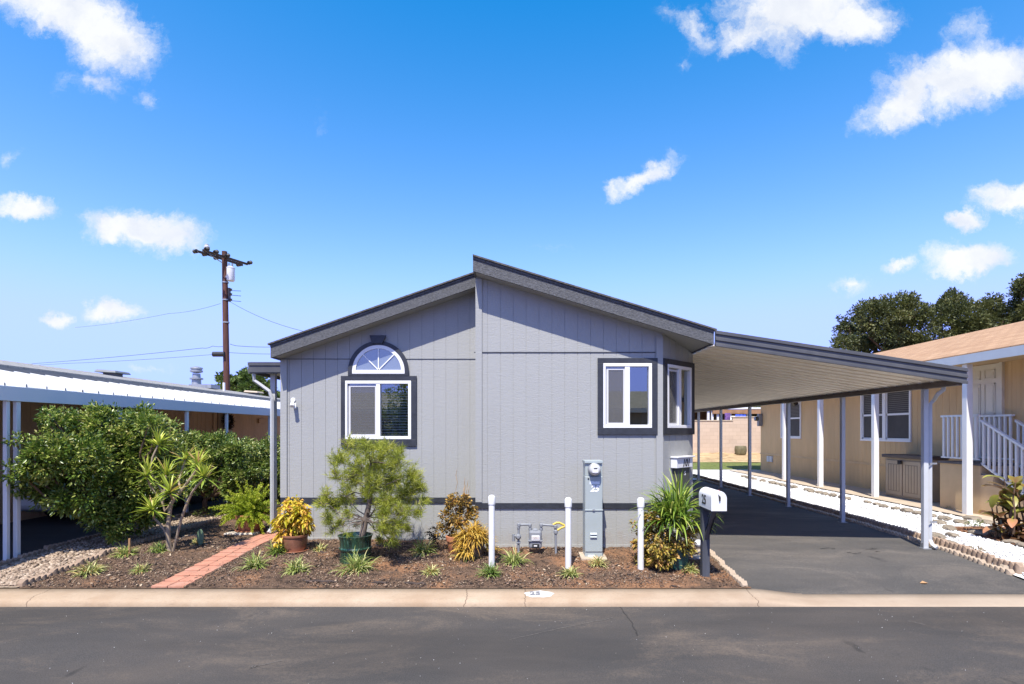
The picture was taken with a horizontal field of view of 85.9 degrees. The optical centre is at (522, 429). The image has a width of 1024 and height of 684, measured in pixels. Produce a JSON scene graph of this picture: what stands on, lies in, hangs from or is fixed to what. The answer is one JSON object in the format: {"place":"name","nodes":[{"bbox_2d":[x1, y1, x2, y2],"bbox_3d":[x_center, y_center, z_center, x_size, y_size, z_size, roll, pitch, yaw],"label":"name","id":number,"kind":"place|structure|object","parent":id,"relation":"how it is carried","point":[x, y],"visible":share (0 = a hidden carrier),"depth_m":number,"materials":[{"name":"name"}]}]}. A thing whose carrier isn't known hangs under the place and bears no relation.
{"place":"outdoors","nodes":[
{"label":"outdoors","id":0,"kind":"place"},
{"bbox_2d":[0,486,233,560],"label":"neighbor driveway","id":1,"kind":"structure","parent":0,"point":[38,533],"depth_m":9.38,"materials":[{"name":"asphalt"}]},
{"bbox_2d":[21,445,220,516],"bbox_3d":[-8.178,0.980,12.010,1.875,1.440,4.330,0,0,0],"label":"parked car","id":2,"kind":"object","parent":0,"point":[25,504],"visible":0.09,"depth_m":9.94,"materials":[{"name":"black paint"}]},
{"bbox_2d":[0,500,280,587],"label":"pebble strip","id":3,"kind":"object","parent":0,"point":[203,517],"visible":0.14,"depth_m":9.93,"materials":[{"name":"gravel"}]},
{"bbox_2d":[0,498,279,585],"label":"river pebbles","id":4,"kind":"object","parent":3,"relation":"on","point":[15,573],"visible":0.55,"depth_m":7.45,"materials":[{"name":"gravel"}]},
{"bbox_2d":[192,502,280,528],"bbox_3d":[-4.710,1.696,15.700,2.020,0.054,12.600,0,0,0],"label":"side bed","id":5,"kind":"object","parent":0,"point":[219,522],"visible":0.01,"depth_m":9.84,"materials":[{"name":"soil"}]},
{"bbox_2d":[248,362,279,533],"bbox_3d":[-4.080,0.315,14.402,0.680,2.810,11.195,0,0,0],"label":"awning","id":6,"kind":"object","parent":5,"relation":"on","point":[271,370],"visible":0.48,"depth_m":8.95,"materials":[{"name":"white paint"}]},
{"bbox_2d":[20,514,750,588],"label":"bark mulch","id":7,"kind":"object","parent":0,"point":[533,575],"visible":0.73,"depth_m":6.91,"materials":[{"name":"wood"}]},
{"bbox_2d":[66,559,109,577],"bbox_3d":[-5.319,1.703,6.750,0.452,0.284,0.473,0,0,45],"label":"liriope","id":8,"kind":"object","parent":7,"relation":"on","point":[95,568],"visible":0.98,"depth_m":6.72,"materials":[{"name":"plant"}]},
{"bbox_2d":[109,544,141,558],"bbox_3d":[-5.446,1.653,7.530,0.434,0.264,0.435,0,0,0],"label":"liriope","id":9,"kind":"object","parent":7,"relation":"on","point":[122,552],"visible":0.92,"depth_m":7.50,"materials":[{"name":"plant"}]},
{"bbox_2d":[126,562,151,574],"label":"liriope","id":10,"kind":"object","parent":7,"relation":"on","point":[140,568],"visible":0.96,"depth_m":6.79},
{"bbox_2d":[145,540,169,553],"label":"liriope","id":11,"kind":"object","parent":7,"relation":"on","point":[159,546],"visible":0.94,"depth_m":7.69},
{"bbox_2d":[126,425,221,551],"bbox_3d":[-4.783,0.826,7.733,1.378,1.850,0.992,0,0,0],"label":"dracaena","id":12,"kind":"object","parent":7,"relation":"on","point":[197,464],"visible":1,"depth_m":7.70,"materials":[{"name":"green plant"}]},
{"bbox_2d":[177,529,203,544],"bbox_3d":[-4.874,1.570,8.055,0.406,0.236,0.039,0,0,-4],"label":"prickly pear","id":13,"kind":"object","parent":7,"relation":"on","point":[200,536],"visible":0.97,"depth_m":8.05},
{"bbox_2d":[151,532,277,587],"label":"brick path","id":14,"kind":"structure","parent":7,"relation":"on","point":[214,562],"depth_m":7.10,"materials":[{"name":"brick"}]},
{"bbox_2d":[224,532,259,535],"bbox_3d":[-4.582,1.710,8.977,0.520,0.080,0.180,0,0,0],"label":"stepping stone","id":15,"kind":"object","parent":7,"relation":"on","point":[238,533],"visible":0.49,"depth_m":8.90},
{"bbox_2d":[209,480,280,534],"bbox_3d":[-4.543,1.260,9.165,1.145,0.880,1.168,0,0,0],"label":"potted fern","id":16,"kind":"object","parent":7,"relation":"on","point":[251,511],"visible":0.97,"depth_m":9.01,"materials":[{"name":"plant"}]},
{"bbox_2d":[231,551,270,571],"bbox_3d":[-3.436,1.682,6.998,0.539,0.296,0.429,0,0,-39],"label":"liriope","id":17,"kind":"object","parent":7,"relation":"on","point":[256,561],"visible":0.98,"depth_m":7.00,"materials":[{"name":"plant"}]},
{"bbox_2d":[263,540,288,556],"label":"liriope","id":18,"kind":"object","parent":7,"relation":"on","point":[276,550],"visible":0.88,"depth_m":7.58,"materials":[{"name":"plant"}]},
{"bbox_2d":[269,494,315,553],"bbox_3d":[-3.247,1.351,7.791,0.695,0.872,0.533,0,0,0],"label":"potted coleus","id":19,"kind":"object","parent":7,"relation":"on","point":[295,534],"visible":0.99,"depth_m":7.67,"materials":[{"name":"plant"}]},
{"bbox_2d":[278,555,312,576],"bbox_3d":[-2.813,1.689,6.858,0.470,0.261,0.439,0,0,-16],"label":"liriope","id":20,"kind":"object","parent":7,"relation":"on","point":[296,567],"visible":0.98,"depth_m":6.82,"materials":[{"name":"plant"}]},
{"bbox_2d":[329,548,377,576],"bbox_3d":[-2.079,1.669,6.885,0.656,0.404,0.598,0,0,0],"label":"liriope","id":21,"kind":"object","parent":7,"relation":"on","point":[359,565],"visible":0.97,"depth_m":6.85,"materials":[{"name":"plant"}]},
{"bbox_2d":[307,432,432,564],"bbox_3d":[-1.966,0.867,7.316,1.735,1.742,1.333,0,0,0],"label":"potted pine","id":22,"kind":"object","parent":7,"relation":"on","point":[360,541],"visible":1,"depth_m":7.17,"materials":[{"name":"green plant"}]},
{"bbox_2d":[408,536,436,557],"bbox_3d":[-1.369,1.628,7.627,0.553,0.338,0.564,0,0,29],"label":"liriope","id":23,"kind":"object","parent":7,"relation":"on","point":[421,549],"visible":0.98,"depth_m":7.62,"materials":[{"name":"plant"}]},
{"bbox_2d":[422,564,439,577],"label":"liriope","id":24,"kind":"object","parent":7,"relation":"on","point":[431,570],"visible":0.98,"depth_m":6.73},
{"bbox_2d":[425,525,445,544],"bbox_3d":[-1.323,1.501,8.056,0.287,0.400,0.531,0,0,-29],"label":"dark leaved plant","id":25,"kind":"object","parent":7,"relation":"on","point":[434,538],"visible":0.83,"depth_m":7.92,"materials":[{"name":"green plant"}]},
{"bbox_2d":[433,471,479,554],"bbox_3d":[-0.918,1.134,7.665,0.643,1.179,0.460,0,0,0],"label":"potted croton","id":26,"kind":"object","parent":7,"relation":"on","point":[457,519],"visible":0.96,"depth_m":7.64,"materials":[{"name":"plant"}]},
{"bbox_2d":[447,519,504,561],"bbox_3d":[-0.643,1.490,7.468,0.814,0.572,0.742,0,0,0],"label":"golden mound","id":27,"kind":"object","parent":7,"relation":"on","point":[473,539],"visible":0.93,"depth_m":7.38,"materials":[{"name":"plant"}]},
{"bbox_2d":[475,561,504,578],"bbox_3d":[-0.386,1.709,6.669,0.403,0.237,0.434,0,0,0],"label":"liriope","id":28,"kind":"object","parent":7,"relation":"on","point":[489,572],"visible":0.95,"depth_m":6.65,"materials":[{"name":"plant"}]},
{"bbox_2d":[488,495,494,566],"bbox_3d":[-0.394,1.316,7.038,0.094,0.975,0.094,0,0,0],"label":"bollard","id":29,"kind":"object","parent":7,"relation":"on","point":[491,501],"visible":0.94,"depth_m":7.00,"materials":[{"name":"metal"}]},
{"bbox_2d":[496,547,532,568],"bbox_3d":[-0.089,1.661,7.190,0.503,0.319,0.488,0,0,-45],"label":"liriope","id":30,"kind":"object","parent":7,"relation":"on","point":[514,559],"visible":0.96,"depth_m":7.13,"materials":[{"name":"plant"}]},
{"bbox_2d":[512,522,564,553],"bbox_3d":[0.229,1.509,7.612,0.751,0.475,0.157,0,0,0],"label":"gas meter","id":31,"kind":"object","parent":7,"relation":"on","point":[535,539],"visible":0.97,"depth_m":7.60,"materials":[{"name":"white paint"}]},
{"bbox_2d":[553,565,581,578],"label":"liriope","id":32,"kind":"object","parent":7,"relation":"on","point":[570,572],"visible":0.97,"depth_m":6.64,"materials":[{"name":"plant"}]},
{"bbox_2d":[565,497,571,568],"bbox_3d":[0.580,1.330,6.976,0.094,0.954,0.094,0,0,0],"label":"bollard","id":33,"kind":"object","parent":7,"relation":"on","point":[568,503],"visible":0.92,"depth_m":6.94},
{"bbox_2d":[578,460,606,560],"bbox_3d":[0.952,1.117,7.467,0.348,1.407,0.440,0,0,0],"label":"meter pedestal","id":34,"kind":"object","parent":7,"relation":"on","point":[592,509],"visible":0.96,"depth_m":7.38,"materials":[{"name":"grey metal"}]},
{"bbox_2d":[585,477,601,508],"bbox_3d":[0.957,0.848,7.380,0.226,0.440,0.013,0,0,0],"label":"door","id":35,"kind":"structure","parent":34,"relation":"in","point":[593,500],"depth_m":7.37,"materials":[{"name":"grey metal"}]},
{"bbox_2d":[585,509,602,551],"bbox_3d":[0.957,1.348,7.370,0.242,0.568,0.033,0,0,0],"label":"door","id":36,"kind":"structure","parent":34,"relation":"in","point":[593,519],"depth_m":7.38,"materials":[{"name":"grey metal"}]},
{"bbox_2d":[587,555,608,568],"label":"liriope","id":37,"kind":"object","parent":7,"relation":"on","point":[597,562],"visible":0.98,"depth_m":7.04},
{"bbox_2d":[637,497,644,569],"bbox_3d":[1.487,1.328,6.915,0.094,0.965,0.094,0,0,0],"label":"bollard","id":38,"kind":"object","parent":7,"relation":"on","point":[640,503],"visible":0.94,"depth_m":6.88,"materials":[{"name":"metal"}]},
{"bbox_2d":[627,468,722,570],"bbox_3d":[1.974,1.183,7.080,1.249,1.432,1.247,0,0,-19],"label":"potted spike plant","id":39,"kind":"object","parent":7,"relation":"on","point":[668,550],"visible":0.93,"depth_m":6.94,"materials":[{"name":"green plant"}]},
{"bbox_2d":[681,561,699,573],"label":"liriope","id":40,"kind":"object","parent":7,"relation":"on","point":[691,568],"visible":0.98,"depth_m":6.81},
{"bbox_2d":[699,487,726,576],"bbox_3d":[2.241,1.258,6.485,0.180,1.125,0.470,0,0,0],"label":"mailbox","id":41,"kind":"object","parent":7,"relation":"on","point":[712,502],"visible":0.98,"depth_m":6.59,"materials":[{"name":"white plastic"}]},
{"bbox_2d":[711,491,726,510],"bbox_3d":[2.240,0.811,6.265,0.178,0.231,0.031,0,0,0],"label":"door","id":42,"kind":"structure","parent":41,"relation":"in","point":[718,498],"depth_m":6.27,"materials":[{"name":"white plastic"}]},
{"bbox_2d":[0,607,1023,683],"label":"road","id":43,"kind":"structure","parent":0,"point":[496,645],"depth_m":4.85,"materials":[{"name":"asphalt"}]},
{"bbox_2d":[0,0,1023,389],"label":"sky","id":44,"kind":"structure","parent":0,"point":[759,168],"materials":[{"name":"blue"}]},
{"bbox_2d":[693,452,760,461],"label":"dry bank","id":45,"kind":"structure","parent":0,"point":[714,457],"depth_m":27.16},
{"bbox_2d":[734,446,746,454],"bbox_3d":[11.243,1.050,28.350,0.600,0.460,0.591,0,0,0],"label":"barrel planter","id":46,"kind":"object","parent":45,"relation":"on","point":[740,450],"visible":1,"depth_m":28.12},
{"bbox_2d":[693,462,760,469],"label":"lawn","id":47,"kind":"structure","parent":0,"point":[728,465],"depth_m":24.51,"materials":[{"name":"plant"}]},
{"bbox_2d":[693,470,770,479],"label":"back gravel","id":48,"kind":"structure","parent":0,"point":[730,473],"depth_m":20.71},
{"bbox_2d":[692,480,1023,593],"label":"driveway","id":49,"kind":"structure","parent":0,"point":[758,542],"depth_m":7.58,"materials":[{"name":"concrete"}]},
{"bbox_2d":[710,554,724,563],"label":"edging block","id":50,"kind":"structure","parent":49,"relation":"on","point":[717,558],"depth_m":7.29,"materials":[{"name":"concrete"}]},
{"bbox_2d":[719,564,734,573],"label":"edging block","id":51,"kind":"structure","parent":49,"relation":"on","point":[727,569],"depth_m":6.82,"materials":[{"name":"concrete"}]},
{"bbox_2d":[729,573,747,586],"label":"edging block","id":52,"kind":"structure","parent":49,"relation":"on","point":[740,581],"depth_m":6.40,"materials":[{"name":"concrete"}]},
{"bbox_2d":[692,330,967,548],"bbox_3d":[4.300,0.214,13.492,3.440,3.091,12.304,0,0,0],"label":"carport","id":53,"kind":"object","parent":49,"relation":"on","point":[734,370],"visible":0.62,"depth_m":8.41,"materials":[{"name":"paint"}]},
{"bbox_2d":[700,470,1023,577],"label":"white gravel strip","id":54,"kind":"object","parent":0,"point":[987,546],"visible":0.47,"depth_m":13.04,"materials":[{"name":"gravel"}]},
{"bbox_2d":[859,516,875,524],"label":"edging block","id":55,"kind":"structure","parent":54,"relation":"on","point":[865,519],"depth_m":9.87,"materials":[{"name":"concrete"}]},
{"bbox_2d":[873,521,890,528],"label":"edging block","id":56,"kind":"structure","parent":54,"relation":"on","point":[881,524],"depth_m":9.45,"materials":[{"name":"concrete"}]},
{"bbox_2d":[889,525,908,534],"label":"edging block","id":57,"kind":"structure","parent":54,"relation":"on","point":[902,530],"depth_m":9.04,"materials":[{"name":"concrete"}]},
{"bbox_2d":[906,530,920,538],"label":"edging block","id":58,"kind":"structure","parent":54,"relation":"on","point":[913,533],"depth_m":8.67,"materials":[{"name":"concrete"}]},
{"bbox_2d":[932,536,946,546],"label":"edging block","id":59,"kind":"structure","parent":54,"relation":"on","point":[939,541],"depth_m":8.16,"materials":[{"name":"concrete"}]},
{"bbox_2d":[945,541,970,553],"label":"edging block","id":60,"kind":"structure","parent":54,"relation":"on","point":[962,548],"depth_m":7.83,"materials":[{"name":"concrete"}]},
{"bbox_2d":[967,549,995,563],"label":"edging block","id":61,"kind":"structure","parent":54,"relation":"on","point":[987,557],"depth_m":7.41,"materials":[{"name":"concrete"}]},
{"bbox_2d":[993,558,1023,573],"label":"edging block","id":62,"kind":"structure","parent":54,"relation":"on","point":[1017,568],"depth_m":6.96,"materials":[{"name":"concrete"}]},
{"bbox_2d":[730,470,1022,522],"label":"neighbor slab","id":63,"kind":"structure","parent":0,"point":[859,491],"depth_m":15.00,"materials":[{"name":"concrete"}]},
{"bbox_2d":[882,454,948,501],"bbox_3d":[9.348,1.123,13.200,0.695,1.045,1.400,0,0,0],"label":"storage box","id":64,"kind":"object","parent":63,"relation":"on","point":[903,475],"visible":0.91,"depth_m":12.99,"materials":[{"name":"beige plastic"}]},
{"bbox_2d":[886,460,902,495],"bbox_3d":[9.126,1.160,13.505,0.027,0.840,0.570,0,0,0],"label":"door","id":65,"kind":"structure","parent":64,"relation":"in","point":[894,471],"depth_m":13.48,"materials":[{"name":"beige plastic"}]},
{"bbox_2d":[903,461,920,498],"bbox_3d":[9.126,1.160,12.895,0.027,0.840,0.570,0,0,0],"label":"door","id":66,"kind":"structure","parent":64,"relation":"in","point":[911,470],"depth_m":12.85,"materials":[{"name":"beige plastic"}]},
{"bbox_2d":[938,461,1023,521],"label":"porch steps","id":67,"kind":"structure","parent":63,"relation":"on","point":[951,484],"depth_m":10.85,"materials":[{"name":"beige paint"}]},
{"bbox_2d":[940,414,1023,494],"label":"railing","id":68,"kind":"object","parent":67,"relation":"on","point":[1000,434],"visible":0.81,"depth_m":10.54,"materials":[{"name":"white paint"}]},
{"bbox_2d":[973,414,1023,467],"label":"railing","id":69,"kind":"object","parent":67,"relation":"on","point":[1018,422],"visible":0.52,"depth_m":11.10,"materials":[{"name":"white paint"}]},
{"bbox_2d":[955,526,1023,544],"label":"planting bed","id":70,"kind":"object","parent":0,"point":[999,536],"visible":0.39,"depth_m":8.88,"materials":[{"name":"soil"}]},
{"bbox_2d":[967,529,990,535],"bbox_3d":[7.392,1.661,8.917,0.174,0.076,0.310,0,0,-21],"label":"flat stone","id":71,"kind":"object","parent":70,"relation":"on","point":[976,532],"visible":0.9,"depth_m":8.87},
{"bbox_2d":[978,475,1023,543],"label":"canna plant","id":72,"kind":"object","parent":70,"relation":"on","point":[1009,500],"visible":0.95,"depth_m":8.52,"materials":[{"name":"green plant"}]},
{"bbox_3d":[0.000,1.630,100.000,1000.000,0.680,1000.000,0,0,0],"label":"ground","id":73,"kind":"structure","parent":0,"visible":0},
{"bbox_2d":[17,549,45,558],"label":"edging block","id":74,"kind":"structure","parent":73,"relation":"on","point":[34,552],"depth_m":7.49,"materials":[{"name":"concrete"}]},
{"bbox_2d":[17,573,52,587],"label":"edging block","id":75,"kind":"structure","parent":73,"relation":"on","point":[23,582],"depth_m":6.39,"materials":[{"name":"concrete"}]},
{"bbox_2d":[44,542,69,550],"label":"edging block","id":76,"kind":"structure","parent":73,"relation":"on","point":[51,546],"depth_m":7.83,"materials":[{"name":"concrete"}]},
{"bbox_2d":[48,563,79,574],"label":"edging block","id":77,"kind":"structure","parent":73,"relation":"on","point":[57,570],"depth_m":6.82,"materials":[{"name":"concrete"}]},
{"bbox_2d":[67,536,91,543],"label":"edging block","id":78,"kind":"structure","parent":73,"relation":"on","point":[80,539],"depth_m":8.29,"materials":[{"name":"concrete"}]},
{"bbox_2d":[76,554,103,564],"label":"edging block","id":79,"kind":"structure","parent":73,"relation":"on","point":[83,560],"depth_m":7.23,"materials":[{"name":"concrete"}]},
{"bbox_2d":[0,399,190,546],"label":"citrus bush","id":80,"kind":"object","parent":73,"relation":"on","point":[90,483],"visible":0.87,"depth_m":7.76,"materials":[{"name":"green plant"}]},
{"bbox_2d":[98,545,123,555],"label":"edging block","id":81,"kind":"structure","parent":73,"relation":"on","point":[105,551],"depth_m":7.60,"materials":[{"name":"concrete"}]},
{"bbox_2d":[0,360,279,559],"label":"mobile home","id":82,"kind":"object","parent":73,"relation":"on","point":[26,390],"visible":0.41,"depth_m":10.49,"materials":[{"name":"white"}]},
{"bbox_2d":[94,369,130,376],"bbox_3d":[-11.500,-1.588,15.446,0.583,0.188,0.624,0,0,0],"label":"roof vent","id":83,"kind":"object","parent":82,"relation":"on","point":[114,373],"visible":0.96,"depth_m":15.29,"materials":[{"name":"metal"}]},
{"bbox_2d":[189,366,219,388],"bbox_3d":[-11.660,-1.916,20.077,0.920,0.820,0.600,0,0,0],"label":"flue pipe","id":84,"kind":"object","parent":82,"relation":"on","point":[196,378],"visible":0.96,"depth_m":19.94,"materials":[{"name":"metal"}]},
{"bbox_2d":[212,412,218,434],"bbox_3d":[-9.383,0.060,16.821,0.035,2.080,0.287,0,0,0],"label":"door","id":85,"kind":"structure","parent":82,"relation":"in","point":[214,415],"depth_m":16.72,"materials":[{"name":"brown"}]},
{"bbox_2d":[217,413,231,437],"bbox_3d":[-9.378,0.050,17.315,0.045,2.100,0.903,0,0,0],"label":"door","id":86,"kind":"structure","parent":82,"relation":"in","point":[221,416],"depth_m":17.12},
{"bbox_2d":[221,413,234,430],"bbox_3d":[-9.281,-0.279,17.338,0.369,0.689,0.718,0,0,0],"label":"wreath","id":87,"kind":"object","parent":82,"relation":"attached to","point":[231,422],"visible":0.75,"depth_m":17.39,"materials":[{"name":"green plant"}]},
{"bbox_2d":[190,502,234,516],"bbox_3d":[-6.026,1.641,11.062,0.926,0.384,0.964,0,0,0],"label":"groundcover","id":88,"kind":"object","parent":73,"relation":"on","point":[204,509],"visible":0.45,"depth_m":10.76,"materials":[{"name":"green plant"}]},
{"bbox_2d":[160,428,267,514],"bbox_3d":[-6.247,0.851,11.229,2.300,1.809,2.077,0,0,0],"label":"hedge shrub","id":89,"kind":"object","parent":73,"relation":"on","point":[227,453],"visible":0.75,"depth_m":10.65,"materials":[{"name":"green plant"}]},
{"bbox_2d":[192,244,252,390],"bbox_3d":[-15.222,-3.747,28.000,1.220,10.899,2.600,0,0,25],"label":"utility pole","id":90,"kind":"object","parent":73,"relation":"on","point":[228,272],"visible":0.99,"depth_m":27.88,"materials":[{"name":"brown wood"}]},
{"bbox_2d":[214,367,279,397],"bbox_3d":[-17.954,-1.308,35.834,4.649,6.068,4.672,0,0,-15],"label":"leafy tree","id":91,"kind":"object","parent":73,"relation":"on","point":[242,381],"visible":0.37,"depth_m":34.77,"materials":[{"name":"plant"}]},
{"bbox_2d":[237,432,280,502],"bbox_3d":[-6.172,0.929,13.115,1.755,1.787,1.824,0,0,0],"label":"hedge shrub","id":92,"kind":"object","parent":73,"relation":"on","point":[264,460],"visible":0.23,"depth_m":12.60,"materials":[{"name":"green plant"}]},
{"bbox_2d":[267,254,716,547],"bbox_3d":[-0.546,-0.319,14.910,6.482,4.237,14.580,0,0,0],"label":"mobile home","id":93,"kind":"object","parent":73,"relation":"on","point":[519,394],"visible":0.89,"depth_m":7.95,"materials":[{"name":"grey"}]},
{"bbox_2d":[348,335,408,375],"bbox_3d":[-2.221,-1.145,8.468,0.935,0.619,0.064,0,0,0],"label":"arched window","id":94,"kind":"structure","parent":93,"relation":"in","point":[377,357],"depth_m":8.47,"materials":[{"name":"white plastic"}]},
{"bbox_2d":[341,376,416,445],"bbox_3d":[-2.223,-0.304,8.682,1.215,1.110,0.435,0,0,0],"label":"window","id":95,"kind":"structure","parent":93,"relation":"in","point":[375,406],"depth_m":8.50,"materials":[{"name":"white plastic"}]},
{"bbox_2d":[598,358,657,434],"bbox_3d":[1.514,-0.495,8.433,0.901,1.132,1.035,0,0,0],"label":"window","id":96,"kind":"structure","parent":93,"relation":"in","point":[619,379],"depth_m":7.92,"materials":[{"name":"white plastic"}]},
{"bbox_2d":[641,358,694,434],"bbox_3d":[2.265,-0.495,8.350,0.481,1.132,0.910,0,0,45],"label":"window","id":97,"kind":"structure","parent":93,"relation":"in","point":[678,376],"depth_m":8.21,"materials":[{"name":"white plastic"}]},
{"bbox_2d":[670,455,694,492],"bbox_3d":[2.405,0.664,8.243,0.130,0.547,0.514,0,0,45],"label":"wall box","id":98,"kind":"object","parent":93,"relation":"attached to","point":[681,463],"visible":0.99,"depth_m":8.18,"materials":[{"name":"metal"}]},
{"bbox_2d":[0,588,1023,606],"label":"curb","id":99,"kind":"structure","parent":73,"relation":"on","point":[379,597],"depth_m":6.00,"materials":[{"name":"concrete"}]},
{"bbox_2d":[693,416,760,453],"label":"block wall","id":100,"kind":"structure","parent":73,"relation":"on","point":[734,431],"depth_m":28.75,"materials":[{"name":"concrete"}]},
{"bbox_2d":[695,407,760,419],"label":"patio house","id":101,"kind":"structure","parent":73,"relation":"on","point":[709,415],"depth_m":31.52,"materials":[{"name":"white paint"}]},
{"bbox_2d":[829,290,935,353],"bbox_3d":[26.268,-4.202,40.062,12.641,11.902,6.512,0,0,-43],"label":"oak tree","id":102,"kind":"object","parent":73,"relation":"on","point":[882,325],"visible":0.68,"depth_m":37.41,"materials":[{"name":"green plant"}]},
{"bbox_2d":[760,321,1023,514],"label":"mobile home","id":103,"kind":"object","parent":73,"relation":"on","point":[877,426],"visible":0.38,"depth_m":14.06,"materials":[{"name":"beige"}]},
{"bbox_2d":[754,414,762,425],"bbox_3d":[9.559,-0.406,22.295,0.279,0.500,0.190,0,0,0],"label":"electric meter","id":104,"kind":"object","parent":103,"relation":"attached to","point":[759,418],"visible":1,"depth_m":22.20,"materials":[{"name":"grey metal"}]},
{"bbox_2d":[780,402,800,438],"bbox_3d":[9.708,-0.400,19.875,0.085,1.410,1.478,0,0,0],"label":"window","id":105,"kind":"structure","parent":103,"relation":"in","point":[795,412],"depth_m":19.58,"materials":[{"name":"white plastic"}]},
{"bbox_2d":[860,391,911,441],"bbox_3d":[9.707,-0.390,14.729,0.085,1.390,2.033,0,0,0],"label":"window","id":106,"kind":"structure","parent":103,"relation":"in","point":[895,408],"depth_m":14.52,"materials":[{"name":"white plastic"}]},
{"bbox_2d":[973,362,1004,462],"bbox_3d":[9.673,-0.375,11.550,0.055,2.070,0.964,0,0,0],"label":"door","id":107,"kind":"structure","parent":103,"relation":"in","point":[988,380],"depth_m":11.37,"materials":[{"name":"wood"}]},
{"bbox_2d":[938,546,960,555],"bbox_3d":[6.080,1.752,7.860,0.076,0.130,0.400,-1,0,0],"label":"edging block","id":108,"kind":"object","parent":73,"relation":"on","point":[951,551],"depth_m":7.77,"materials":[{"name":"concrete"}]},
{"bbox_2d":[913,287,1023,344],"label":"oak tree","id":109,"kind":"object","parent":73,"relation":"on","point":[951,307],"visible":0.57,"depth_m":38.61,"materials":[{"name":"green plant"}]},
{"bbox_2d":[959,553,985,564],"bbox_3d":[6.088,1.775,7.455,0.076,0.130,0.400,-1,2,2],"label":"edging block","id":110,"kind":"object","parent":73,"relation":"on","point":[973,559],"depth_m":7.42,"materials":[{"name":"concrete"}]},
{"bbox_2d":[984,563,1014,576],"bbox_3d":[6.097,1.810,7.051,0.076,0.130,0.400,1,-1,0],"label":"edging block","id":111,"kind":"object","parent":73,"relation":"on","point":[1007,571],"depth_m":6.96,"materials":[{"name":"concrete"}]},
{"bbox_2d":[1005,273,1023,323],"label":"oak tree","id":112,"kind":"object","parent":73,"relation":"on","point":[1017,287],"visible":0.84,"depth_m":37.50,"materials":[{"name":"green plant"}]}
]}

